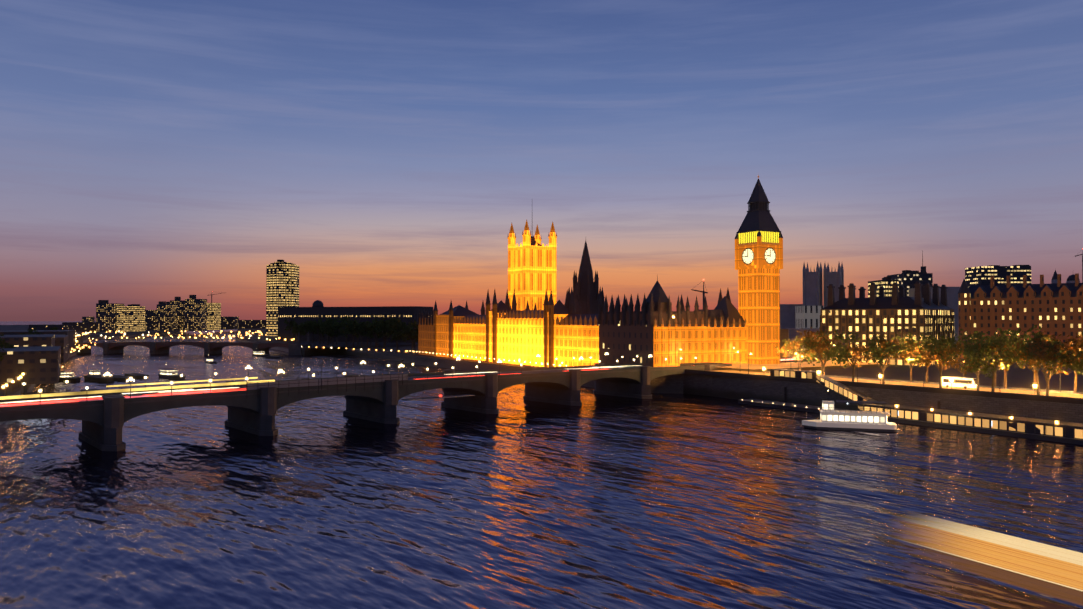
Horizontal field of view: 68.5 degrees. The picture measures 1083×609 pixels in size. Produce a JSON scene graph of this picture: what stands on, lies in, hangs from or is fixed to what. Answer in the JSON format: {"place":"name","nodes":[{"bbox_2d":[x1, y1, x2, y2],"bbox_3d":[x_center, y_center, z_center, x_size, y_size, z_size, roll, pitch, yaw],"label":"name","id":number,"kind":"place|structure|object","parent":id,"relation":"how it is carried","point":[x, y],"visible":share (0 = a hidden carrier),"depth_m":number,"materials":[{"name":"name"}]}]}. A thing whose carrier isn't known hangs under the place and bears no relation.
{"place":"outdoors","nodes":[
{"label":"outdoors","id":0,"kind":"place"},
{"bbox_2d":[0,325,184,424],"bbox_3d":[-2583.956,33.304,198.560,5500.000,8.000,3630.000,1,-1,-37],"label":"bank ground","id":1,"kind":"structure","parent":0,"point":[97,335],"depth_m":1328.16,"materials":[{"name":"stone"}]},
{"bbox_2d":[0,326,89,395],"bbox_3d":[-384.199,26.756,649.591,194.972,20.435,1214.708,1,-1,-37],"label":"building","id":2,"kind":"structure","parent":1,"relation":"on","point":[30,356],"depth_m":314.32,"materials":[{"name":"concrete"}]},
{"bbox_2d":[75,331,311,354],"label":"distant bridge","id":3,"kind":"structure","parent":1,"relation":"on","point":[209,348],"depth_m":724.21,"materials":[{"name":"stone"}]},
{"bbox_2d":[0,362,731,450],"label":"bridge","id":4,"kind":"structure","parent":1,"relation":"on","point":[107,417],"depth_m":248.26,"materials":[{"name":"stone"}]},
{"bbox_2d":[247,360,484,411],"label":"bridge works hoarding","id":5,"kind":"object","parent":4,"relation":"on","point":[355,380],"visible":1,"depth_m":238.38,"materials":[{"name":"grey metal"}]},
{"bbox_2d":[0,353,816,406],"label":"light trails","id":6,"kind":"object","parent":4,"relation":"on","point":[66,393],"visible":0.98,"depth_m":217.51,"materials":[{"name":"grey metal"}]},
{"bbox_2d":[70,330,963,361],"bbox_3d":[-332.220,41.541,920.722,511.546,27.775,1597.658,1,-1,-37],"label":"distant city lights","id":7,"kind":"object","parent":1,"relation":"on","point":[195,337],"visible":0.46,"depth_m":1061.66},
{"bbox_2d":[0,321,1082,608],"bbox_3d":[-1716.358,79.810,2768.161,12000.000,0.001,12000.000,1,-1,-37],"label":"river water","id":8,"kind":"structure","parent":0,"point":[654,501],"depth_m":141.21,"materials":[{"name":"blue liquid"}]},
{"bbox_2d":[21,351,281,394],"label":"moored boats","id":9,"kind":"object","parent":8,"relation":"on","point":[95,375],"visible":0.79,"depth_m":427.51,"materials":[{"name":"grey plastic"}]},
{"bbox_2d":[802,390,896,431],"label":"tour boat","id":10,"kind":"object","parent":8,"relation":"on","point":[831,418],"visible":1,"depth_m":233.54,"materials":[{"name":"white metal"}]},
{"bbox_2d":[935,524,1082,605],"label":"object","id":11,"kind":"object","parent":8,"relation":"on","point":[1048,570],"visible":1,"depth_m":98.09,"materials":[{"name":"beige wood"}]},
{"bbox_2d":[0,0,1082,320],"label":"sky","id":12,"kind":"structure","parent":0,"point":[389,152],"materials":[{"name":"blue"}]},
{"bbox_2d":[236,329,1082,422],"bbox_3d":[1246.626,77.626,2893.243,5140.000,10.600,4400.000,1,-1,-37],"label":"embankment wall","id":13,"kind":"structure","parent":0,"point":[738,388],"depth_m":318.09,"materials":[{"name":"stone"}]},
{"bbox_2d":[29,260,432,342],"bbox_3d":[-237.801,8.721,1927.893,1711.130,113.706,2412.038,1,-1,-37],"label":"distant buildings","id":14,"kind":"structure","parent":13,"relation":"on","point":[282,291],"depth_m":1125.24,"materials":[{"name":"black glass"}]},
{"bbox_2d":[98,248,1082,309],"bbox_3d":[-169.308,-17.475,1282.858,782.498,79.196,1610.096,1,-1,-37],"label":"tower cranes and roof plant","id":15,"kind":"object","parent":14,"relation":"on","point":[194,296],"visible":0.73,"depth_m":882.29,"materials":[{"name":"grey metal"}]},
{"bbox_2d":[284,315,417,352],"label":"trees","id":16,"kind":"object","parent":13,"relation":"on","point":[377,329],"visible":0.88,"depth_m":717.20,"materials":[{"name":"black plant"}]},
{"bbox_2d":[413,219,788,366],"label":"palace of westminster","id":17,"kind":"structure","parent":13,"relation":"on","point":[529,320],"depth_m":433.27,"materials":[{"name":"stone"}]},
{"bbox_2d":[735,176,782,364],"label":"clock tower","id":18,"kind":"structure","parent":13,"relation":"on","point":[758,251],"depth_m":381.78,"materials":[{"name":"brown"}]},
{"bbox_2d":[780,261,843,328],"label":"abbey towers","id":19,"kind":"structure","parent":13,"relation":"on","point":[806,313],"depth_m":677.46,"materials":[{"name":"stone"}]},
{"bbox_2d":[820,282,953,365],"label":"office building","id":20,"kind":"structure","parent":13,"relation":"on","point":[917,315],"depth_m":407.07,"materials":[{"name":"stone"}]},
{"bbox_2d":[738,369,1082,444],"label":"pier","id":21,"kind":"structure","parent":13,"relation":"on","point":[1046,430],"depth_m":238.52,"materials":[{"name":"grey metal"}]},
{"bbox_2d":[789,250,1082,360],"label":"buildings","id":22,"kind":"structure","parent":13,"relation":"on","point":[989,299],"depth_m":451.77,"materials":[{"name":"brick"}]},
{"bbox_2d":[685,361,1082,403],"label":"road","id":23,"kind":"structure","parent":0,"point":[1072,397],"depth_m":274.82,"materials":[{"name":"grey asphalt"}]},
{"bbox_2d":[680,345,1060,391],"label":"street lamps","id":24,"kind":"object","parent":23,"relation":"on","point":[951,381],"visible":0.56,"depth_m":281.89,"materials":[{"name":"grey metal"}]},
{"bbox_2d":[775,325,1082,395],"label":"trees","id":25,"kind":"object","parent":23,"relation":"on","point":[1008,353],"visible":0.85,"depth_m":256.43,"materials":[{"name":"green plant"}]},
{"bbox_2d":[942,377,976,388],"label":"touring coach","id":26,"kind":"object","parent":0,"point":[966,383],"visible":0.79,"depth_m":262.75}
]}

